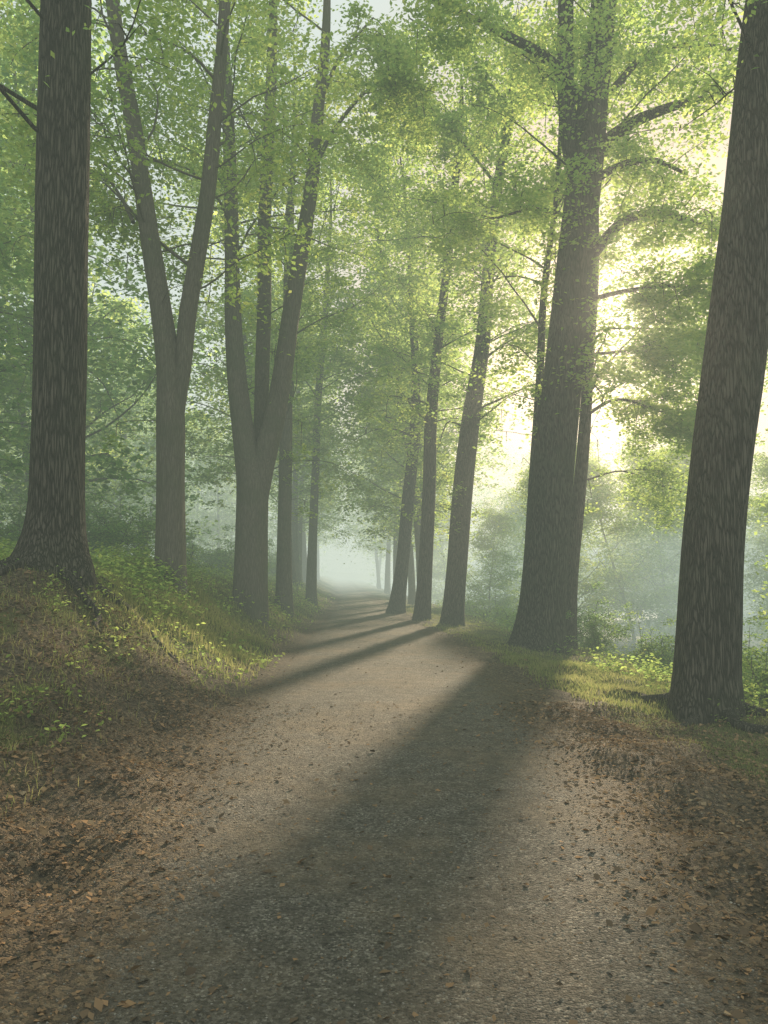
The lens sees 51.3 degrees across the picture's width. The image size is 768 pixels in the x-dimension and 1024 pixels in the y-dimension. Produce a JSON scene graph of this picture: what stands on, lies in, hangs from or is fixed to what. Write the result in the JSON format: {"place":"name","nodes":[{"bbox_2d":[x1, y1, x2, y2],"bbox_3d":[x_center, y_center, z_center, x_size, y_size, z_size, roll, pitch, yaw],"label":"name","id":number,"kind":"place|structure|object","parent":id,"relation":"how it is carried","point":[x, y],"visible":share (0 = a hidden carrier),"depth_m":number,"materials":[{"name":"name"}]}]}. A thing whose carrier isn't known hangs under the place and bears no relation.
{"place":"outdoors","nodes":[
{"label":"outdoors","id":0,"kind":"place"},
{"bbox_2d":[0,580,767,1023],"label":"path","id":1,"kind":"structure","parent":0,"point":[408,668],"depth_m":4.17,"materials":[{"name":"grey gravel"}]},
{"bbox_2d":[0,562,767,980],"bbox_3d":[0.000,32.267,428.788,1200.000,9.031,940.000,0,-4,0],"label":"ground","id":2,"kind":"structure","parent":0,"point":[328,584],"depth_m":6.81,"materials":[{"name":"brown soil"}]},
{"bbox_2d":[0,398,23,531],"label":"broadleaf tree","id":3,"kind":"object","parent":2,"relation":"on","point":[4,522],"visible":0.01,"depth_m":57.79,"materials":[{"name":"green plant"}]},
{"bbox_2d":[0,397,24,520],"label":"broadleaf tree","id":4,"kind":"object","parent":2,"relation":"on","point":[18,497],"visible":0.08,"depth_m":31.81,"materials":[{"name":"green plant"}]},
{"bbox_2d":[0,506,25,551],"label":"leafy shrub","id":5,"kind":"object","parent":2,"relation":"on","point":[7,529],"visible":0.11,"depth_m":17.49,"materials":[{"name":"green plant"}]},
{"bbox_2d":[0,494,27,535],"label":"leafy shrub","id":6,"kind":"object","parent":2,"relation":"on","point":[19,512],"visible":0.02,"depth_m":20.70,"materials":[{"name":"green plant"}]},
{"bbox_2d":[0,367,91,526],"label":"broadleaf tree","id":7,"kind":"object","parent":2,"relation":"on","point":[11,487],"visible":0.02,"depth_m":47.14,"materials":[{"name":"green plant"}]},
{"bbox_2d":[0,490,96,552],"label":"leafy shrub","id":8,"kind":"object","parent":2,"relation":"on","point":[11,529],"visible":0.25,"depth_m":17.36,"materials":[{"name":"green plant"}]},
{"bbox_2d":[6,510,91,538],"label":"leafy shrub","id":9,"kind":"object","parent":2,"relation":"on","point":[21,518],"visible":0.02,"depth_m":18.89,"materials":[{"name":"green plant"}]},
{"bbox_2d":[2,373,121,533],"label":"broadleaf tree","id":10,"kind":"object","parent":2,"relation":"on","point":[96,468],"visible":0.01,"depth_m":57.50,"materials":[{"name":"green plant"}]},
{"bbox_2d":[0,0,129,534],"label":"broadleaf tree","id":11,"kind":"object","parent":2,"relation":"on","point":[17,465],"visible":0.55,"depth_m":17.20,"materials":[{"name":"green plant"}]},
{"bbox_2d":[0,489,134,550],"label":"leafy shrub","id":12,"kind":"object","parent":2,"relation":"on","point":[102,490],"depth_m":21.15,"materials":[{"name":"green plant"}]},
{"bbox_2d":[0,56,155,545],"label":"broadleaf tree","id":13,"kind":"object","parent":2,"relation":"on","point":[90,392],"visible":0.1,"depth_m":27.19,"materials":[{"name":"green plant"}]},
{"bbox_2d":[0,272,186,544],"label":"broadleaf tree","id":14,"kind":"object","parent":2,"relation":"on","point":[115,484],"visible":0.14,"depth_m":35.11,"materials":[{"name":"green plant"}]},
{"bbox_2d":[89,400,144,546],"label":"broadleaf tree","id":15,"kind":"object","parent":2,"relation":"on","point":[119,455],"visible":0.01,"depth_m":73.10,"materials":[{"name":"green plant"}]},
{"bbox_2d":[0,0,235,547],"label":"broadleaf tree","id":16,"kind":"object","parent":2,"relation":"on","point":[113,333],"visible":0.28,"depth_m":22.03,"materials":[{"name":"green plant"}]},
{"bbox_2d":[85,481,155,557],"bbox_3d":[-6.466,0.441,18.620,3.520,2.532,2.591,-4,-6,42],"label":"leafy shrub","id":17,"kind":"object","parent":2,"relation":"on","point":[120,523],"visible":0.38,"depth_m":18.50,"materials":[{"name":"green plant"}]},
{"bbox_2d":[0,0,287,662],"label":"beech tree","id":18,"kind":"object","parent":2,"relation":"on","point":[53,535],"visible":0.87,"depth_m":10.03,"materials":[{"name":"green plant"}]},
{"bbox_2d":[85,488,202,558],"bbox_3d":[-6.142,0.543,19.204,2.429,2.374,3.300,-3,-5,34],"label":"leafy shrub","id":19,"kind":"object","parent":2,"relation":"on","point":[117,541],"visible":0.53,"depth_m":19.18,"materials":[{"name":"green plant"}]},
{"bbox_2d":[96,364,199,545],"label":"broadleaf tree","id":20,"kind":"object","parent":2,"relation":"on","point":[146,426],"visible":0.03,"depth_m":66.07,"materials":[{"name":"green plant"}]},
{"bbox_2d":[85,286,226,547],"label":"broadleaf tree","id":21,"kind":"object","parent":2,"relation":"on","point":[143,406],"visible":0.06,"depth_m":47.27,"materials":[{"name":"green plant"}]},
{"bbox_2d":[102,357,223,551],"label":"broadleaf tree","id":22,"kind":"object","parent":2,"relation":"on","point":[154,498],"visible":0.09,"depth_m":54.22,"materials":[{"name":"green plant"}]},
{"bbox_2d":[149,435,201,544],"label":"broadleaf tree","id":23,"kind":"object","parent":2,"relation":"on","point":[189,498],"visible":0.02,"depth_m":80.00,"materials":[{"name":"green plant"}]},
{"bbox_2d":[150,519,234,572],"bbox_3d":[-7.382,1.682,32.051,3.938,2.832,2.898,0,-4,1],"label":"leafy shrub","id":24,"kind":"object","parent":2,"relation":"on","point":[189,546],"visible":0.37,"depth_m":32.08,"materials":[{"name":"green plant"}]},
{"bbox_2d":[151,420,235,554],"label":"broadleaf tree","id":25,"kind":"object","parent":2,"relation":"on","point":[204,506],"visible":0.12,"depth_m":73.42,"materials":[{"name":"green plant"}]},
{"bbox_2d":[0,0,389,593],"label":"beech tree","id":26,"kind":"object","parent":2,"relation":"on","point":[173,354],"visible":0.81,"depth_m":14.34,"materials":[{"name":"green plant"}]},
{"bbox_2d":[186,542,220,576],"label":"leafy shrub","id":27,"kind":"object","parent":2,"relation":"on","point":[190,557],"visible":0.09,"depth_m":22.15,"materials":[{"name":"green plant"}]},
{"bbox_2d":[194,537,223,569],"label":"leafy shrub","id":28,"kind":"object","parent":2,"relation":"on","point":[206,548],"visible":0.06,"depth_m":36.28,"materials":[{"name":"green plant"}]},
{"bbox_2d":[185,414,270,558],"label":"broadleaf tree","id":29,"kind":"object","parent":2,"relation":"on","point":[230,512],"visible":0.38,"depth_m":65.51,"materials":[{"name":"green plant"}]},
{"bbox_2d":[198,435,272,554],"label":"broadleaf tree","id":30,"kind":"object","parent":2,"relation":"on","point":[228,501],"visible":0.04,"depth_m":88.39,"materials":[{"name":"green plant"}]},
{"bbox_2d":[198,525,276,572],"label":"leafy shrub","id":31,"kind":"object","parent":2,"relation":"on","point":[270,544],"visible":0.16,"depth_m":33.87,"materials":[{"name":"green plant"}]},
{"bbox_2d":[217,532,268,572],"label":"leafy shrub","id":32,"kind":"object","parent":2,"relation":"on","point":[220,564],"visible":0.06,"depth_m":32.20,"materials":[{"name":"green plant"}]},
{"bbox_2d":[214,478,278,557],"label":"broadleaf tree","id":33,"kind":"object","parent":2,"relation":"on","point":[272,533],"visible":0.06,"depth_m":73.42,"materials":[{"name":"green plant"}]},
{"bbox_2d":[122,13,396,616],"bbox_3d":[-3.428,-5.772,24.352,7.665,18.158,7.342,0,-4,0],"label":"beech tree","id":34,"kind":"object","parent":2,"relation":"on","point":[284,559],"visible":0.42,"depth_m":24.05,"materials":[{"name":"green plant"}]},
{"bbox_2d":[129,138,404,522],"bbox_3d":[-5.210,-5.797,30.215,8.823,17.816,10.124,2,-5,-28],"label":"beech tree","id":35,"kind":"object","parent":2,"relation":"on","point":[200,417],"visible":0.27,"depth_m":29.80,"materials":[{"name":"green plant"}]},
{"bbox_2d":[268,548,276,575],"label":"leafy shrub","id":36,"kind":"object","parent":2,"relation":"on","point":[270,559],"visible":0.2,"depth_m":51.02,"materials":[{"name":"green plant"}]},
{"bbox_2d":[89,0,458,625],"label":"beech tree","id":37,"kind":"object","parent":2,"relation":"on","point":[256,446],"visible":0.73,"depth_m":18.66,"materials":[{"name":"green plant"}]},
{"bbox_2d":[186,200,367,590],"bbox_3d":[-5.594,-5.660,39.797,7.900,19.738,8.693,-4,-6,39],"label":"beech tree","id":38,"kind":"object","parent":2,"relation":"on","point":[306,489],"visible":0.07,"depth_m":39.55,"materials":[{"name":"green plant"}]},
{"bbox_2d":[268,547,299,578],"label":"leafy shrub","id":39,"kind":"object","parent":2,"relation":"on","point":[273,566],"visible":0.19,"depth_m":45.80,"materials":[{"name":"green plant"}]},
{"bbox_2d":[225,252,364,587],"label":"beech tree","id":40,"kind":"object","parent":2,"relation":"on","point":[294,527],"visible":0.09,"depth_m":44.76,"materials":[{"name":"green plant"}]},
{"bbox_2d":[229,326,360,581],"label":"beech tree","id":41,"kind":"object","parent":2,"relation":"on","point":[304,558],"visible":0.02,"depth_m":56.69,"materials":[{"name":"green plant"}]},
{"bbox_2d":[201,104,412,607],"bbox_3d":[-3.161,-6.325,34.512,9.363,21.285,8.364,0,-4,0],"label":"beech tree","id":42,"kind":"object","parent":2,"relation":"on","point":[311,577],"visible":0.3,"depth_m":33.86,"materials":[{"name":"green plant"}]},
{"bbox_2d":[268,418,359,553],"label":"beech tree","id":43,"kind":"object","parent":2,"relation":"on","point":[321,535],"visible":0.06,"depth_m":75.54,"materials":[{"name":"green plant"}]},
{"bbox_2d":[268,387,361,551],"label":"beech tree","id":44,"kind":"object","parent":2,"relation":"on","point":[276,521],"visible":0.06,"depth_m":66.06,"materials":[{"name":"green plant"}]},
{"bbox_2d":[268,305,368,582],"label":"beech tree","id":45,"kind":"object","parent":2,"relation":"on","point":[301,520],"visible":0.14,"depth_m":51.03,"materials":[{"name":"green plant"}]},
{"bbox_2d":[306,458,343,547],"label":"beech tree","id":46,"kind":"object","parent":2,"relation":"on","point":[326,536],"visible":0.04,"depth_m":98.02,"materials":[{"name":"green plant"}]},
{"bbox_2d":[306,492,363,579],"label":"beech tree","id":47,"kind":"object","parent":2,"relation":"on","point":[318,568],"visible":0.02,"depth_m":85.67,"materials":[{"name":"green plant"}]},
{"bbox_2d":[335,442,392,588],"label":"beech tree","id":48,"kind":"object","parent":2,"relation":"on","point":[377,569],"visible":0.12,"depth_m":89.41,"materials":[{"name":"green plant"}]},
{"bbox_2d":[335,402,414,591],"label":"beech tree","id":49,"kind":"object","parent":2,"relation":"on","point":[375,546],"visible":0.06,"depth_m":79.02,"materials":[{"name":"green plant"}]},
{"bbox_2d":[362,456,392,586],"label":"beech tree","id":50,"kind":"object","parent":2,"relation":"on","point":[380,559],"visible":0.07,"depth_m":104.83,"materials":[{"name":"green plant"}]},
{"bbox_2d":[347,406,414,593],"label":"beech tree","id":51,"kind":"object","parent":2,"relation":"on","point":[387,576],"visible":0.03,"depth_m":68.03,"materials":[{"name":"green plant"}]},
{"bbox_2d":[0,568,767,1023],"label":"fallen leaves","id":52,"kind":"object","parent":2,"relation":"on","point":[152,764],"visible":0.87,"depth_m":5.45,"materials":[{"name":"brown plant"}]},
{"bbox_2d":[0,555,767,821],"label":"grass","id":53,"kind":"structure","parent":2,"relation":"on","point":[204,598],"depth_m":12.05,"materials":[{"name":"green plant"}]},
{"bbox_2d":[0,533,767,746],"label":"undergrowth","id":54,"kind":"object","parent":2,"relation":"on","point":[4,553],"visible":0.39,"depth_m":12.78,"materials":[{"name":"green plant"}]},
{"bbox_2d":[4,293,766,590],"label":"distant wood","id":55,"kind":"object","parent":2,"relation":"on","point":[474,487],"visible":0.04,"depth_m":125.27,"materials":[{"name":"green plant"}]},
{"bbox_2d":[335,371,440,544],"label":"beech tree","id":56,"kind":"object","parent":2,"relation":"on","point":[368,469],"visible":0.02,"depth_m":61.86,"materials":[{"name":"green plant"}]},
{"bbox_2d":[324,295,456,603],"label":"beech tree","id":57,"kind":"object","parent":2,"relation":"on","point":[411,586],"visible":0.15,"depth_m":46.58,"materials":[{"name":"green plant"}]},
{"bbox_2d":[310,104,478,613],"bbox_3d":[0.580,-6.189,32.679,7.672,21.314,7.724,1,-4,-10],"label":"beech tree","id":58,"kind":"object","parent":2,"relation":"on","point":[397,603],"visible":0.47,"depth_m":31.95,"materials":[{"name":"green plant"}]},
{"bbox_2d":[333,329,458,577],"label":"beech tree","id":59,"kind":"object","parent":2,"relation":"on","point":[395,542],"visible":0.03,"depth_m":52.66,"materials":[{"name":"green plant"}]},
{"bbox_2d":[294,167,504,574],"bbox_3d":[0.877,-4.904,36.955,11.166,19.650,9.731,1,-5,-16],"label":"beech tree","id":60,"kind":"object","parent":2,"relation":"on","point":[418,503],"visible":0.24,"depth_m":36.15,"materials":[{"name":"green plant"}]},
{"bbox_2d":[391,539,445,600],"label":"broadleaf tree","id":61,"kind":"object","parent":2,"relation":"on","point":[416,575],"visible":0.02,"depth_m":93.44,"materials":[{"name":"green plant"}]},
{"bbox_2d":[328,271,515,557],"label":"beech tree","id":62,"kind":"object","parent":2,"relation":"on","point":[392,524],"visible":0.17,"depth_m":43.32,"materials":[{"name":"green plant"}]},
{"bbox_2d":[308,75,549,620],"bbox_3d":[1.689,-6.020,28.644,8.561,20.414,8.850,2,-5,-23],"label":"beech tree","id":63,"kind":"object","parent":2,"relation":"on","point":[422,608],"visible":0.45,"depth_m":27.91,"materials":[{"name":"green plant"}]},
{"bbox_2d":[413,490,489,602],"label":"broadleaf tree","id":64,"kind":"object","parent":2,"relation":"on","point":[437,573],"visible":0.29,"depth_m":73.49,"materials":[{"name":"grey plant"}]},
{"bbox_2d":[311,0,623,626],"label":"beech tree","id":65,"kind":"object","parent":2,"relation":"on","point":[453,605],"visible":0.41,"depth_m":26.06,"materials":[{"name":"green plant"}]},
{"bbox_2d":[465,595,481,615],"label":"leafy shrub","id":66,"kind":"object","parent":2,"relation":"on","point":[467,606],"visible":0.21,"depth_m":41.61,"materials":[{"name":"green plant"}]},
{"bbox_2d":[439,497,523,619],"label":"broadleaf tree","id":67,"kind":"object","parent":2,"relation":"on","point":[501,518],"visible":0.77,"depth_m":50.91,"materials":[{"name":"green plant"}]},
{"bbox_2d":[478,595,498,620],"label":"leafy shrub","id":68,"kind":"object","parent":2,"relation":"on","point":[486,611],"visible":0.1,"depth_m":44.36,"materials":[{"name":"green plant"}]},
{"bbox_2d":[465,584,514,625],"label":"leafy shrub","id":69,"kind":"object","parent":2,"relation":"on","point":[474,607],"visible":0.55,"depth_m":35.05,"materials":[{"name":"green plant"}]},
{"bbox_2d":[465,451,530,611],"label":"broadleaf tree","id":70,"kind":"object","parent":2,"relation":"on","point":[516,508],"visible":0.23,"depth_m":62.36,"materials":[{"name":"green plant"}]},
{"bbox_2d":[476,491,525,595],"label":"broadleaf tree","id":71,"kind":"object","parent":2,"relation":"on","point":[519,543],"visible":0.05,"depth_m":79.06,"materials":[{"name":"green plant"}]},
{"bbox_2d":[486,602,517,628],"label":"leafy shrub","id":72,"kind":"object","parent":2,"relation":"on","point":[513,616],"visible":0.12,"depth_m":28.30,"materials":[{"name":"green plant"}]},
{"bbox_2d":[494,596,516,626],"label":"leafy shrub","id":73,"kind":"object","parent":2,"relation":"on","point":[509,608],"visible":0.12,"depth_m":40.44,"materials":[{"name":"green plant"}]},
{"bbox_2d":[396,0,680,548],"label":"beech tree","id":74,"kind":"object","parent":2,"relation":"on","point":[544,282],"visible":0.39,"depth_m":20.95,"materials":[{"name":"green plant"}]},
{"bbox_2d":[480,431,618,613],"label":"broadleaf tree","id":75,"kind":"object","parent":2,"relation":"on","point":[517,573],"visible":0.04,"depth_m":49.18,"materials":[{"name":"green plant"}]},
{"bbox_2d":[361,0,767,656],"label":"beech tree","id":76,"kind":"object","parent":2,"relation":"on","point":[541,620],"visible":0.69,"depth_m":18.68,"materials":[{"name":"green plant"}]},
{"bbox_2d":[496,468,649,641],"bbox_3d":[8.518,2.237,37.362,6.760,10.117,7.046,0,-4,2],"label":"broadleaf tree","id":77,"kind":"object","parent":2,"relation":"on","point":[585,583],"visible":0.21,"depth_m":36.59,"materials":[{"name":"green plant"}]},
{"bbox_2d":[459,0,705,647],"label":"beech tree","id":78,"kind":"object","parent":2,"relation":"on","point":[589,382],"visible":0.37,"depth_m":20.17,"materials":[{"name":"green plant"}]},
{"bbox_2d":[577,622,614,655],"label":"leafy shrub","id":79,"kind":"object","parent":2,"relation":"on","point":[592,641],"visible":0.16,"depth_m":21.86,"materials":[{"name":"green plant"}]},
{"bbox_2d":[566,597,638,656],"bbox_3d":[5.553,2.974,20.039,2.362,1.699,1.738,1,-5,-14],"label":"leafy shrub","id":80,"kind":"object","parent":2,"relation":"on","point":[596,634],"visible":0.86,"depth_m":19.93,"materials":[{"name":"green plant"}]},
{"bbox_2d":[577,580,639,652],"bbox_3d":[5.132,2.880,21.839,2.443,2.388,3.319,3,-5,-34],"label":"leafy shrub","id":81,"kind":"object","parent":2,"relation":"on","point":[579,622],"visible":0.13,"depth_m":21.32,"materials":[{"name":"green plant"}]},
{"bbox_2d":[573,442,677,642],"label":"broadleaf tree","id":82,"kind":"object","parent":2,"relation":"on","point":[602,494],"visible":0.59,"depth_m":38.30,"materials":[{"name":"green plant"}]},
{"bbox_2d":[577,439,690,622],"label":"broadleaf tree","id":83,"kind":"object","parent":2,"relation":"on","point":[639,514],"visible":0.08,"depth_m":52.48,"materials":[{"name":"green plant"}]},
{"bbox_2d":[604,616,676,672],"bbox_3d":[6.594,3.387,19.127,1.960,1.915,2.662,-3,-5,35],"label":"leafy shrub","id":84,"kind":"object","parent":2,"relation":"on","point":[653,647],"visible":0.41,"depth_m":18.78,"materials":[{"name":"green plant"}]},
{"bbox_2d":[615,610,674,673],"bbox_3d":[6.448,3.582,19.274,2.732,2.494,2.035,-1,-4,7],"label":"leafy shrub","id":85,"kind":"object","parent":2,"relation":"on","point":[637,654],"visible":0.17,"depth_m":18.88,"materials":[{"name":"green plant"}]},
{"bbox_2d":[645,487,684,581],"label":"broadleaf tree","id":86,"kind":"object","parent":2,"relation":"on","point":[668,546],"depth_m":84.76,"materials":[{"name":"green plant"}]},
{"bbox_2d":[587,431,760,634],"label":"broadleaf tree","id":87,"kind":"object","parent":2,"relation":"on","point":[675,568],"visible":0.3,"depth_m":43.04,"materials":[{"name":"green plant"}]},
{"bbox_2d":[611,447,744,618],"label":"broadleaf tree","id":88,"kind":"object","parent":2,"relation":"on","point":[668,549],"visible":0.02,"depth_m":57.97,"materials":[{"name":"green plant"}]},
{"bbox_2d":[603,0,767,733],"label":"beech tree","id":89,"kind":"object","parent":2,"relation":"on","point":[707,661],"visible":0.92,"depth_m":10.27,"materials":[{"name":"green plant"}]},
{"bbox_2d":[672,630,763,677],"bbox_3d":[6.908,3.275,16.322,1.824,1.783,2.479,-1,-5,13],"label":"leafy shrub","id":90,"kind":"object","parent":2,"relation":"on","point":[754,635],"depth_m":15.99,"materials":[{"name":"green plant"}]},
{"bbox_2d":[676,495,763,610],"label":"broadleaf tree","id":91,"kind":"object","parent":2,"relation":"on","point":[744,594],"visible":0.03,"depth_m":65.41,"materials":[{"name":"green plant"}]},
{"bbox_2d":[742,616,767,708],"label":"leafy shrub","id":92,"kind":"object","parent":2,"relation":"on","point":[756,658],"visible":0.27,"depth_m":14.00,"materials":[{"name":"green plant"}]},
{"bbox_2d":[742,643,767,708],"bbox_3d":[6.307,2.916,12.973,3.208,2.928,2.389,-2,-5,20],"label":"leafy shrub","id":93,"kind":"object","parent":2,"relation":"on","point":[745,660],"visible":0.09,"depth_m":13.33,"materials":[{"name":"green plant"}]},
{"bbox_2d":[742,596,767,653],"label":"broadleaf tree","id":94,"kind":"object","parent":2,"relation":"on","point":[758,631],"visible":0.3,"depth_m":33.14,"materials":[{"name":"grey plant"}]},
{"bbox_2d":[743,489,767,663],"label":"broadleaf tree","id":95,"kind":"object","parent":2,"relation":"on","point":[764,509],"visible":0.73,"depth_m":28.40,"materials":[{"name":"green plant"}]},
{"bbox_2d":[743,440,767,621],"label":"broadleaf tree","id":96,"kind":"object","parent":2,"relation":"on","point":[763,469],"visible":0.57,"depth_m":38.72,"materials":[{"name":"green plant"}]},
{"bbox_2d":[744,381,767,665],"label":"broadleaf tree","id":97,"kind":"object","parent":2,"relation":"on","point":[757,573],"visible":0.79,"depth_m":18.40,"materials":[{"name":"green plant"}]},
{"bbox_2d":[744,612,767,705],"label":"leafy shrub","id":98,"kind":"object","parent":2,"relation":"on","point":[766,618],"visible":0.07,"depth_m":13.54,"materials":[{"name":"green plant"}]},
{"bbox_2d":[0,0,767,576],"label":"sky","id":99,"kind":"structure","parent":0,"point":[334,563],"materials":[{"name":"white"}]},
{"bbox_2d":[371,578,767,676],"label":"water","id":100,"kind":"structure","parent":0,"point":[619,644],"depth_m":43.45,"materials":[{"name":"grey liquid"}]}
]}

